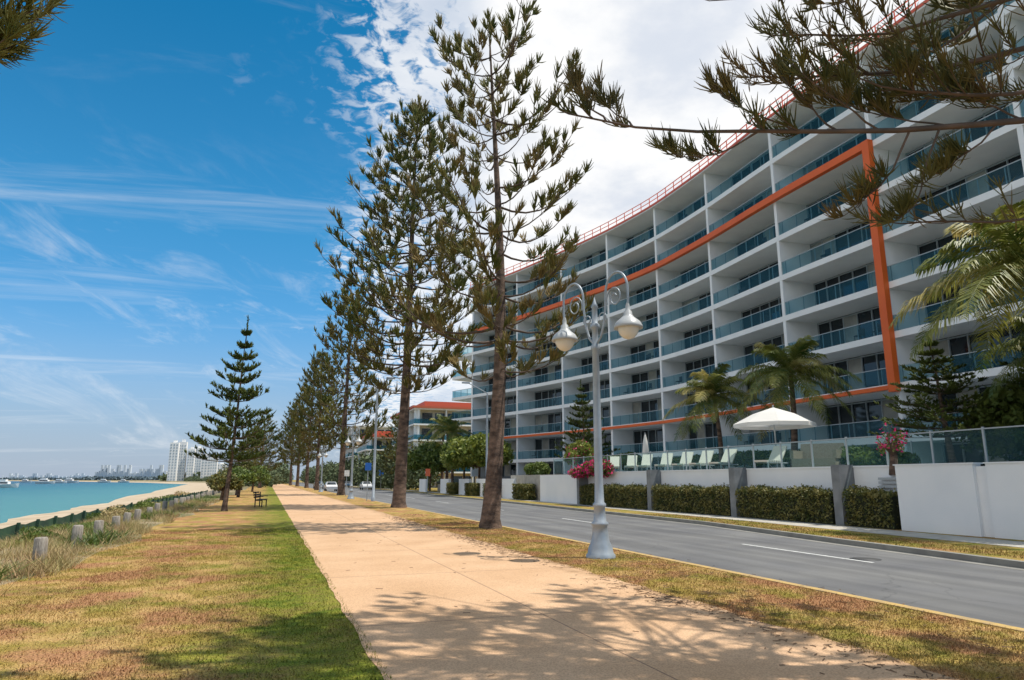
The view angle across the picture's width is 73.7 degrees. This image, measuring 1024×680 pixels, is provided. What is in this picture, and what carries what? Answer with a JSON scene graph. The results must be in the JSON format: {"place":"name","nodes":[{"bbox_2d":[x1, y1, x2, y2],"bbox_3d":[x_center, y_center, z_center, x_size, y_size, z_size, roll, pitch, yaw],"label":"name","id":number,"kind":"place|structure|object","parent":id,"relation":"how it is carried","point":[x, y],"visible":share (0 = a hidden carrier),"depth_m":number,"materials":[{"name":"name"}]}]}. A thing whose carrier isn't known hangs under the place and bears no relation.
{"place":"outdoors","nodes":[
{"label":"outdoors","id":0,"kind":"place"},
{"bbox_2d":[0,481,186,522],"bbox_3d":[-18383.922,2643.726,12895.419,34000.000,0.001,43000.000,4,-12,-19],"label":"sea water","id":1,"kind":"structure","parent":0,"point":[26,498],"depth_m":172.54,"materials":[{"name":"teal liquid"}]},
{"bbox_2d":[0,478,18,487],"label":"motor yacht","id":2,"kind":"object","parent":1,"relation":"on","point":[5,483],"visible":1,"depth_m":322.06,"materials":[{"name":"white paint"}]},
{"bbox_2d":[0,498,222,596],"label":"dune grass","id":3,"kind":"structure","parent":0,"point":[56,560],"depth_m":16.17,"materials":[{"name":"beige plant"}]},
{"bbox_2d":[167,440,179,480],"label":"high-rise building","id":4,"kind":"structure","parent":0,"point":[172,471],"depth_m":861.63,"materials":[{"name":"grey"}]},
{"bbox_2d":[209,457,217,475],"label":"high-rise building","id":5,"kind":"structure","parent":0,"point":[213,466],"depth_m":859.77,"materials":[{"name":"grey"}]},
{"bbox_2d":[0,0,923,479],"label":"sky","id":6,"kind":"structure","parent":0,"point":[171,170],"materials":[{"name":"blue"}]},
{"bbox_2d":[0,480,1023,679],"bbox_3d":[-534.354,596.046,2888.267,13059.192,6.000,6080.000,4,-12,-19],"label":"ground","id":7,"kind":"structure","parent":0,"point":[242,512],"depth_m":9.22,"materials":[{"name":"plant"}]},
{"bbox_2d":[0,0,73,73],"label":"shoreline pine tree","id":8,"kind":"object","parent":7,"relation":"on","point":[16,24],"visible":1,"depth_m":6.83,"materials":[{"name":"green plant"}]},
{"bbox_2d":[20,526,53,535],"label":"dune bush","id":9,"kind":"object","parent":7,"relation":"on","point":[26,530],"visible":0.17,"depth_m":21.37,"materials":[{"name":"green plant"}]},
{"bbox_2d":[32,537,48,560],"bbox_3d":[-9.584,4.289,13.862,0.260,0.556,0.260,-9,-13,38],"label":"wooden bollard","id":10,"kind":"object","parent":7,"relation":"on","point":[40,545],"visible":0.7,"depth_m":13.79,"materials":[{"name":"grey wood"}]},
{"bbox_2d":[17,529,63,542],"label":"dune bush","id":11,"kind":"object","parent":7,"relation":"on","point":[42,532],"visible":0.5,"depth_m":18.12,"materials":[{"name":"green plant"}]},
{"bbox_2d":[71,525,83,545],"bbox_3d":[-11.246,5.066,17.648,0.260,0.553,0.260,0,-11,10],"label":"wooden bollard","id":12,"kind":"object","parent":7,"relation":"on","point":[77,530],"visible":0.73,"depth_m":17.58,"materials":[{"name":"grey wood"}]},
{"bbox_2d":[93,520,103,536],"bbox_3d":[-12.350,5.646,20.389,0.260,0.516,0.260,5,-13,-29],"label":"wooden bollard","id":13,"kind":"object","parent":7,"relation":"on","point":[99,523],"visible":0.71,"depth_m":20.32,"materials":[{"name":"grey wood"}]},
{"bbox_2d":[0,490,207,541],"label":"shade cloth fence","id":14,"kind":"object","parent":7,"relation":"on","point":[17,527],"visible":0.35,"depth_m":29.25,"materials":[{"name":"fabric"}]},
{"bbox_2d":[0,494,229,578],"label":"dune scrub","id":15,"kind":"object","parent":7,"relation":"on","point":[94,540],"visible":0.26,"depth_m":20.12,"materials":[{"name":"green plant"}]},
{"bbox_2d":[99,506,142,517],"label":"dune bush","id":16,"kind":"object","parent":7,"relation":"on","point":[110,511],"visible":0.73,"depth_m":29.72,"materials":[{"name":"yellow plant"}]},
{"bbox_2d":[132,500,154,508],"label":"dune bush","id":17,"kind":"object","parent":7,"relation":"on","point":[139,504],"visible":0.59,"depth_m":39.07,"materials":[{"name":"green plant"}]},
{"bbox_2d":[177,440,187,480],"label":"high-rise building","id":18,"kind":"structure","parent":7,"relation":"on","point":[182,461],"depth_m":881.53,"materials":[{"name":"grey"}]},
{"bbox_2d":[186,447,195,476],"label":"high-rise building","id":19,"kind":"structure","parent":7,"relation":"on","point":[190,465],"depth_m":880.43,"materials":[{"name":"grey"}]},
{"bbox_2d":[194,446,202,475],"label":"high-rise building","id":20,"kind":"structure","parent":7,"relation":"on","point":[197,466],"depth_m":939.58,"materials":[{"name":"grey"}]},
{"bbox_2d":[200,454,210,478],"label":"high-rise building","id":21,"kind":"structure","parent":7,"relation":"on","point":[205,468],"depth_m":879.07,"materials":[{"name":"grey"}]},
{"bbox_2d":[0,437,440,489],"bbox_3d":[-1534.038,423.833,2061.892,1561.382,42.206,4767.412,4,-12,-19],"label":"distant trees","id":22,"kind":"object","parent":7,"relation":"on","point":[281,474],"visible":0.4,"depth_m":170.12,"materials":[{"name":"green plant"}]},
{"bbox_2d":[206,472,244,499],"bbox_3d":[-23.540,12.011,56.132,2.914,2.319,3.603,4,-12,-19],"label":"coastal shrub","id":23,"kind":"object","parent":7,"relation":"on","point":[219,480],"visible":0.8,"depth_m":55.82,"materials":[{"name":"green plant"}]},
{"bbox_2d":[184,316,282,510],"bbox_3d":[-15.242,3.861,37.610,5.180,11.022,5.208,4,-12,-19],"label":"young norfolk pine","id":24,"kind":"object","parent":7,"relation":"on","point":[224,431],"visible":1,"depth_m":37.45,"materials":[{"name":"green plant"}]},
{"bbox_2d":[218,433,258,472],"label":"young norfolk pine","id":25,"kind":"object","parent":7,"relation":"on","point":[239,463],"visible":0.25,"depth_m":86.99,"materials":[{"name":"green plant"}]},
{"bbox_2d":[217,464,260,494],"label":"coastal shrub","id":26,"kind":"object","parent":7,"relation":"on","point":[244,466],"visible":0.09,"depth_m":75.52,"materials":[{"name":"green plant"}]},
{"bbox_2d":[232,466,257,496],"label":"coastal shrub","id":27,"kind":"object","parent":7,"relation":"on","point":[241,472],"visible":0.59,"depth_m":65.38,"materials":[{"name":"green plant"}]},
{"bbox_2d":[250,465,270,491],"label":"coastal shrub","id":28,"kind":"object","parent":7,"relation":"on","point":[262,472],"visible":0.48,"depth_m":96.70,"materials":[{"name":"green plant"}]},
{"bbox_2d":[239,413,286,487],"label":"pine tree","id":29,"kind":"object","parent":7,"relation":"on","point":[271,433],"visible":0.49,"depth_m":139.30,"materials":[{"name":"green plant"}]},
{"bbox_2d":[273,404,311,484],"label":"pine tree","id":30,"kind":"object","parent":7,"relation":"on","point":[290,477],"visible":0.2,"depth_m":206.21,"materials":[{"name":"green plant"}]},
{"bbox_2d":[278,386,316,486],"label":"pine tree","id":31,"kind":"object","parent":7,"relation":"on","point":[290,456],"visible":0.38,"depth_m":170.87,"materials":[{"name":"green plant"}]},
{"bbox_2d":[284,357,331,487],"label":"pine tree","id":32,"kind":"object","parent":7,"relation":"on","point":[291,424],"visible":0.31,"depth_m":142.29,"materials":[{"name":"green plant"}]},
{"bbox_2d":[292,348,351,489],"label":"pine tree","id":33,"kind":"object","parent":7,"relation":"on","point":[302,409],"visible":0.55,"depth_m":112.93,"materials":[{"name":"green plant"}]},
{"bbox_2d":[301,273,396,494],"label":"pine tree","id":34,"kind":"object","parent":7,"relation":"on","point":[328,401],"visible":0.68,"depth_m":76.64,"materials":[{"name":"green plant"}]},
{"bbox_2d":[344,427,361,498],"bbox_3d":[-14.216,10.927,60.817,0.640,6.326,2.558,10,-15,-41],"label":"street lamp","id":35,"kind":"object","parent":7,"relation":"on","point":[348,442],"visible":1,"depth_m":60.64,"materials":[{"name":"metal"}]},
{"bbox_2d":[345,422,393,461],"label":"building","id":36,"kind":"structure","parent":7,"relation":"on","point":[384,428],"depth_m":233.54,"materials":[{"name":"paint"}]},
{"bbox_2d":[357,431,393,485],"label":"building","id":37,"kind":"structure","parent":7,"relation":"on","point":[369,446],"depth_m":183.33,"materials":[{"name":"white concrete"}]},
{"bbox_2d":[371,377,394,500],"bbox_3d":[-10.335,7.876,54.826,1.560,9.860,0.304,4,-12,-19],"label":"street light pole","id":38,"kind":"object","parent":7,"relation":"on","point":[374,464],"visible":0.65,"depth_m":54.38,"materials":[{"name":"metal"}]},
{"bbox_2d":[372,415,413,473],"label":"pine tree","id":39,"kind":"object","parent":7,"relation":"on","point":[391,456],"visible":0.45,"depth_m":116.13,"materials":[{"name":"green plant"}]},
{"bbox_2d":[313,94,488,507],"bbox_3d":[-7.138,-3.384,44.339,11.525,27.916,11.254,4,-12,-19],"label":"pine tree","id":40,"kind":"object","parent":7,"relation":"on","point":[419,111],"visible":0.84,"depth_m":43.24,"materials":[{"name":"green plant"}]},
{"bbox_2d":[407,442,450,490],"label":"fig tree","id":41,"kind":"object","parent":7,"relation":"on","point":[423,456],"visible":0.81,"depth_m":99.78,"materials":[{"name":"green plant"}]},
{"bbox_2d":[390,401,476,487],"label":"building","id":42,"kind":"structure","parent":7,"relation":"on","point":[421,414],"depth_m":145.61,"materials":[{"name":"paint"}]},
{"bbox_2d":[422,413,474,486],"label":"windows","id":43,"kind":"structure","parent":42,"relation":"in","point":[425,416],"depth_m":145.32,"materials":[{"name":"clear glass"}]},
{"bbox_2d":[420,414,457,478],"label":"palm tree","id":44,"kind":"object","parent":7,"relation":"on","point":[427,434],"visible":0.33,"depth_m":109.39,"materials":[{"name":"green plant"}]},
{"bbox_2d":[428,415,465,478],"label":"palm tree","id":45,"kind":"object","parent":7,"relation":"on","point":[439,439],"visible":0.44,"depth_m":100.75,"materials":[{"name":"green plant"}]},
{"bbox_2d":[429,420,473,481],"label":"palm tree","id":46,"kind":"object","parent":7,"relation":"on","point":[452,427],"visible":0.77,"depth_m":93.54,"materials":[{"name":"green plant"}]},
{"bbox_2d":[446,482,458,493],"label":"hedge","id":47,"kind":"object","parent":7,"relation":"on","point":[452,488],"visible":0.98,"depth_m":78.30,"materials":[{"name":"green plant"}]},
{"bbox_2d":[439,435,470,478],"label":"fig tree","id":48,"kind":"object","parent":7,"relation":"on","point":[444,446],"visible":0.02,"depth_m":84.05,"materials":[{"name":"green plant"}]},
{"bbox_2d":[464,482,479,495],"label":"hedge","id":49,"kind":"object","parent":7,"relation":"on","point":[471,489],"visible":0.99,"depth_m":70.46,"materials":[{"name":"green plant"}]},
{"bbox_2d":[462,382,487,467],"bbox_3d":[-3.404,9.168,62.879,2.610,10.560,0.304,4,-12,-19],"label":"street light pole","id":50,"kind":"object","parent":7,"relation":"on","point":[486,420],"visible":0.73,"depth_m":63.50,"materials":[{"name":"metal"}]},
{"bbox_2d":[440,432,514,478],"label":"fig tree","id":51,"kind":"object","parent":7,"relation":"on","point":[463,453],"visible":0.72,"depth_m":74.22,"materials":[{"name":"green plant"}]},
{"bbox_2d":[376,0,594,528],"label":"pine tree","id":52,"kind":"object","parent":7,"relation":"on","point":[491,505],"visible":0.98,"depth_m":25.43,"materials":[{"name":"green plant"}]},
{"bbox_2d":[437,474,567,499],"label":"pool deck","id":53,"kind":"structure","parent":7,"relation":"on","point":[528,479],"depth_m":57.48,"materials":[{"name":"concrete"}]},
{"bbox_2d":[524,461,550,474],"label":"garden shrub","id":54,"kind":"object","parent":53,"relation":"on","point":[538,468],"visible":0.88,"depth_m":58.08,"materials":[{"name":"green plant"}]},
{"bbox_2d":[564,438,593,465],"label":"flowering shrub","id":55,"kind":"object","parent":53,"relation":"on","point":[581,448],"visible":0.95,"depth_m":51.63,"materials":[{"name":"green plant"}]},
{"bbox_2d":[554,379,620,459],"bbox_3d":[6.206,7.715,56.565,5.468,9.038,5.438,11,-16,-43],"label":"young norfolk pine","id":56,"kind":"object","parent":53,"relation":"on","point":[582,410],"visible":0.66,"depth_m":56.21,"materials":[{"name":"green plant"}]},
{"bbox_2d":[602,451,641,470],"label":"garden shrub","id":57,"kind":"object","parent":53,"relation":"on","point":[624,460],"visible":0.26,"depth_m":50.20,"materials":[{"name":"green plant"}]},
{"bbox_2d":[624,455,636,470],"bbox_3d":[7.657,7.966,43.818,0.664,1.180,2.174,-3,-12,15],"label":"sun lounger","id":58,"kind":"object","parent":53,"relation":"on","point":[630,462],"visible":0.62,"depth_m":44.35,"materials":[{"name":"beige fabric"}]},
{"bbox_2d":[637,454,652,470],"bbox_3d":[8.241,7.626,42.156,0.664,1.180,2.174,-4,-12,20],"label":"sun lounger","id":59,"kind":"object","parent":53,"relation":"on","point":[645,463],"visible":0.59,"depth_m":42.70,"materials":[{"name":"beige fabric"}]},
{"bbox_2d":[654,453,673,469],"bbox_3d":[8.958,7.210,40.125,0.664,1.180,2.174,-6,-13,25],"label":"sun lounger","id":60,"kind":"object","parent":53,"relation":"on","point":[664,460],"visible":0.77,"depth_m":40.62,"materials":[{"name":"beige fabric"}]},
{"bbox_2d":[672,452,693,469],"bbox_3d":[9.609,6.832,38.279,0.664,1.180,2.174,-7,-13,30],"label":"sun lounger","id":61,"kind":"object","parent":53,"relation":"on","point":[689,459],"visible":0.68,"depth_m":38.73,"materials":[{"name":"beige fabric"}]},
{"bbox_2d":[689,450,714,469],"bbox_3d":[10.195,6.492,36.620,0.664,1.180,2.173,-8,-14,35],"label":"sun lounger","id":62,"kind":"object","parent":53,"relation":"on","point":[702,461],"visible":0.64,"depth_m":37.04,"materials":[{"name":"plastic"}]},
{"bbox_2d":[662,363,768,468],"bbox_3d":[12.883,5.115,44.089,5.950,6.984,5.724,4,-12,-19],"label":"palm tree","id":63,"kind":"object","parent":53,"relation":"on","point":[705,386],"visible":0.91,"depth_m":43.59,"materials":[{"name":"green plant"}]},
{"bbox_2d":[708,449,737,468],"bbox_3d":[10.814,6.134,34.868,0.664,1.180,2.174,-10,-15,40],"label":"sun lounger","id":64,"kind":"object","parent":53,"relation":"on","point":[732,452],"visible":0.73,"depth_m":35.23,"materials":[{"name":"plastic"}]},
{"bbox_2d":[671,449,799,467],"bbox_3d":[15.375,8.020,46.094,3.238,1.268,17.080,4,-12,-19],"label":"garden shrub","id":65,"kind":"object","parent":53,"relation":"on","point":[743,458],"visible":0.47,"depth_m":44.18,"materials":[{"name":"green plant"}]},
{"bbox_2d":[470,0,1023,476],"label":"party walls","id":66,"kind":"structure","parent":53,"relation":"on","point":[794,332],"depth_m":62.38,"materials":[{"name":"white paint"}]},
{"bbox_2d":[452,0,1023,463],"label":"floor slabs","id":67,"kind":"structure","parent":66,"relation":"on","point":[1000,144],"depth_m":53.08,"materials":[{"name":"white concrete"}]},
{"bbox_2d":[475,139,900,438],"bbox_3d":[10.633,1.045,73.161,4.814,16.700,66.053,6,-13,-26],"label":"orange frame","id":68,"kind":"object","parent":67,"relation":"on","point":[864,148],"visible":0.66,"depth_m":46.94,"materials":[{"name":"paint"}]},
{"bbox_2d":[469,0,929,288],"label":"roof rail","id":69,"kind":"object","parent":67,"relation":"on","point":[773,113],"visible":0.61,"depth_m":64.83,"materials":[{"name":"red"}]},
{"bbox_2d":[452,0,1023,458],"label":"balcony rails","id":70,"kind":"object","parent":67,"relation":"on","point":[760,282],"visible":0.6,"depth_m":55.30,"materials":[{"name":"teal glass"}]},
{"bbox_2d":[482,22,1002,457],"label":"balcony furniture","id":71,"kind":"object","parent":67,"relation":"on","point":[967,361],"visible":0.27,"depth_m":56.12,"materials":[{"name":"grey"}]},
{"bbox_2d":[489,8,1023,478],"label":"windows","id":72,"kind":"structure","parent":67,"relation":"on","point":[855,368],"depth_m":52.44,"materials":[{"name":"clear glass"}]},
{"bbox_2d":[488,0,1023,476],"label":"window frames","id":73,"kind":"structure","parent":72,"relation":"attached to","point":[778,300],"depth_m":54.53,"materials":[{"name":"grey metal"}]},
{"bbox_2d":[754,446,787,467],"bbox_3d":[11.995,5.454,31.546,2.173,1.180,0.664,11,-16,-43],"label":"sun lounger","id":74,"kind":"object","parent":53,"relation":"on","point":[774,458],"visible":0.78,"depth_m":31.90,"materials":[{"name":"plastic"}]},
{"bbox_2d":[733,405,816,467],"bbox_3d":[13.052,4.852,33.847,3.603,3.270,3.603,2,-12,-8],"label":"pool umbrella","id":75,"kind":"object","parent":53,"relation":"on","point":[773,418],"visible":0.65,"depth_m":33.18,"materials":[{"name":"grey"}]},
{"bbox_2d":[553,425,1023,474],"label":"pool glass fence","id":76,"kind":"object","parent":53,"relation":"on","point":[931,444],"visible":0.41,"depth_m":28.51,"materials":[{"name":"teal"}]},
{"bbox_2d":[732,335,863,466],"bbox_3d":[16.268,3.678,39.752,7.315,8.093,7.240,4,-12,-19],"label":"palm tree","id":77,"kind":"object","parent":53,"relation":"on","point":[791,359],"visible":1,"depth_m":39.15,"materials":[{"name":"green plant"}]},
{"bbox_2d":[789,443,844,466],"bbox_3d":[13.265,5.043,29.576,1.900,1.164,1.470,-10,-15,40],"label":"wicker daybed","id":78,"kind":"object","parent":53,"relation":"on","point":[826,454],"visible":0.77,"depth_m":29.63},
{"bbox_2d":[839,444,920,465],"bbox_3d":[15.100,4.960,28.914,2.507,1.115,3.753,4,-12,-19],"label":"garden shrub","id":79,"kind":"object","parent":53,"relation":"on","point":[863,456],"visible":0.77,"depth_m":28.10,"materials":[{"name":"green plant"}]},
{"bbox_2d":[868,336,1018,462],"bbox_3d":[17.166,2.358,26.792,5.728,5.732,5.697,-3,-12,13],"label":"young norfolk pine","id":80,"kind":"object","parent":53,"relation":"on","point":[926,389],"visible":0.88,"depth_m":26.56,"materials":[{"name":"green plant"}]},
{"bbox_2d":[889,199,1023,373],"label":"palm tree","id":81,"kind":"object","parent":53,"relation":"on","point":[1009,263],"visible":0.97,"depth_m":22.55,"materials":[{"name":"green plant"}]},
{"bbox_2d":[951,385,1023,460],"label":"garden shrub","id":82,"kind":"object","parent":53,"relation":"on","point":[1000,442],"visible":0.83,"depth_m":25.30,"materials":[{"name":"green plant"}]},
{"bbox_2d":[975,327,1023,409],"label":"young norfolk pine","id":83,"kind":"object","parent":53,"relation":"on","point":[1015,385],"visible":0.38,"depth_m":25.05,"materials":[{"name":"green plant"}]},
{"bbox_2d":[983,313,1023,398],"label":"palm tree","id":84,"kind":"object","parent":53,"relation":"on","point":[1008,346],"visible":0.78,"depth_m":23.79,"materials":[{"name":"green plant"}]},
{"bbox_2d":[511,483,535,499],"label":"hedge","id":85,"kind":"object","parent":7,"relation":"on","point":[522,491],"visible":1,"depth_m":56.28,"materials":[{"name":"green plant"}]},
{"bbox_2d":[552,271,642,558],"bbox_3d":[1.918,1.626,15.386,0.640,6.326,2.558,10,-15,-41],"label":"street lamp","id":86,"kind":"object","parent":7,"relation":"on","point":[628,325],"visible":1,"depth_m":15.20,"materials":[{"name":"metal"}]},
{"bbox_2d":[273,484,958,679],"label":"footpath","id":87,"kind":"structure","parent":7,"relation":"on","point":[529,619],"depth_m":8.08,"materials":[{"name":"concrete"}]},
{"bbox_2d":[651,482,730,515],"bbox_3d":[9.071,7.989,34.591,0.945,1.535,6.887,4,-12,-19],"label":"hedge","id":88,"kind":"object","parent":7,"relation":"on","point":[708,500],"visible":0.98,"depth_m":34.11,"materials":[{"name":"green plant"}]},
{"bbox_2d":[577,465,854,525],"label":"pillars","id":89,"kind":"structure","parent":7,"relation":"on","point":[842,476],"depth_m":30.92,"materials":[{"name":"concrete"}]},
{"bbox_2d":[419,461,1023,539],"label":"boundary wall","id":90,"kind":"structure","parent":7,"relation":"on","point":[974,499],"depth_m":22.01,"materials":[{"name":"white paint"}]},
{"bbox_2d":[567,459,613,478],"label":"bougainvillea","id":91,"kind":"object","parent":90,"relation":"attached to","point":[585,468],"visible":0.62,"depth_m":44.84,"materials":[{"name":"pink plant"}]},
{"bbox_2d":[878,477,896,491],"bbox_3d":[13.351,5.537,23.755,0.120,1.480,1.200,4,-12,-19],"label":"louvre vent","id":92,"kind":"object","parent":90,"relation":"attached to","point":[885,482],"visible":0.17,"depth_m":24.05,"materials":[{"name":"grey"}]},
{"bbox_2d":[875,422,909,475],"bbox_3d":[13.370,3.826,24.006,0.878,1.870,1.142,4,-12,-19],"label":"flowering shrub","id":93,"kind":"object","parent":90,"relation":"on","point":[891,448],"visible":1,"depth_m":23.99,"materials":[{"name":"pink plant"}]},
{"bbox_2d":[538,0,1023,230],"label":"overhanging pine tree","id":94,"kind":"object","parent":7,"relation":"on","point":[959,85],"visible":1,"depth_m":7.07,"materials":[{"name":"green plant"}]},
{"bbox_2d":[735,483,835,524],"bbox_3d":[11.313,6.715,28.334,0.928,1.528,5.653,4,-12,-19],"label":"hedge","id":95,"kind":"object","parent":7,"relation":"on","point":[806,503],"visible":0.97,"depth_m":27.82,"materials":[{"name":"green plant"}]},
{"bbox_2d":[642,513,1023,558],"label":"verge grass","id":96,"kind":"structure","parent":7,"relation":"on","point":[860,538],"depth_m":19.72,"materials":[{"name":"plant"}]},
{"bbox_2d":[841,484,901,529],"bbox_3d":[12.798,5.872,24.188,0.900,1.511,2.212,4,-12,-19],"label":"hedge","id":97,"kind":"object","parent":7,"relation":"on","point":[874,508],"visible":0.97,"depth_m":23.98,"materials":[{"name":"green plant"}]},
{"bbox_2d":[287,482,1023,627],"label":"road","id":98,"kind":"structure","parent":0,"point":[985,593],"depth_m":15.41,"materials":[{"name":"grey asphalt"}]},
{"bbox_2d":[299,482,1023,567],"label":"kerb","id":99,"kind":"structure","parent":98,"relation":"on","point":[975,558],"depth_m":19.64,"materials":[{"name":"concrete"}]},
{"bbox_2d":[301,486,1023,631],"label":"kerb","id":100,"kind":"structure","parent":98,"relation":"on","point":[1014,628],"depth_m":10.40,"materials":[{"name":"concrete"}]},
{"bbox_2d":[361,488,1023,570],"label":"gutter","id":101,"kind":"object","parent":98,"relation":"on","point":[810,540],"visible":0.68,"depth_m":18.93,"materials":[{"name":"concrete"}]},
{"bbox_2d":[303,482,1023,547],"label":"pavement","id":102,"kind":"structure","parent":0,"point":[943,537],"depth_m":23.48,"materials":[{"name":"concrete"}]},
{"bbox_2d":[578,483,647,509],"bbox_3d":[6.297,9.572,42.366,0.926,1.553,8.915,4,-12,-19],"label":"hedge","id":103,"kind":"object","parent":102,"relation":"on","point":[633,496],"visible":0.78,"depth_m":41.08,"materials":[{"name":"green plant"}]},
{"bbox_2d":[407,517,1023,679],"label":"verge grass","id":104,"kind":"structure","parent":0,"point":[942,649],"depth_m":8.74,"materials":[{"name":"plant"}]},
{"bbox_2d":[26,514,1023,679],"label":"leaf litter","id":105,"kind":"object","parent":104,"relation":"on","point":[651,594],"visible":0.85,"depth_m":9.70,"materials":[{"name":"plant"}]},
{"bbox_3d":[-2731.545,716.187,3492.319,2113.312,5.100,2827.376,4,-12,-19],"label":"far shore","id":106,"kind":"structure","parent":0,"visible":0},
{"bbox_2d":[9,465,166,477],"bbox_3d":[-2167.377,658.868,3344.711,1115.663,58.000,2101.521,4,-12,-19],"label":"city skyline","id":107,"kind":"structure","parent":106,"relation":"on","point":[104,472],"depth_m":2554.84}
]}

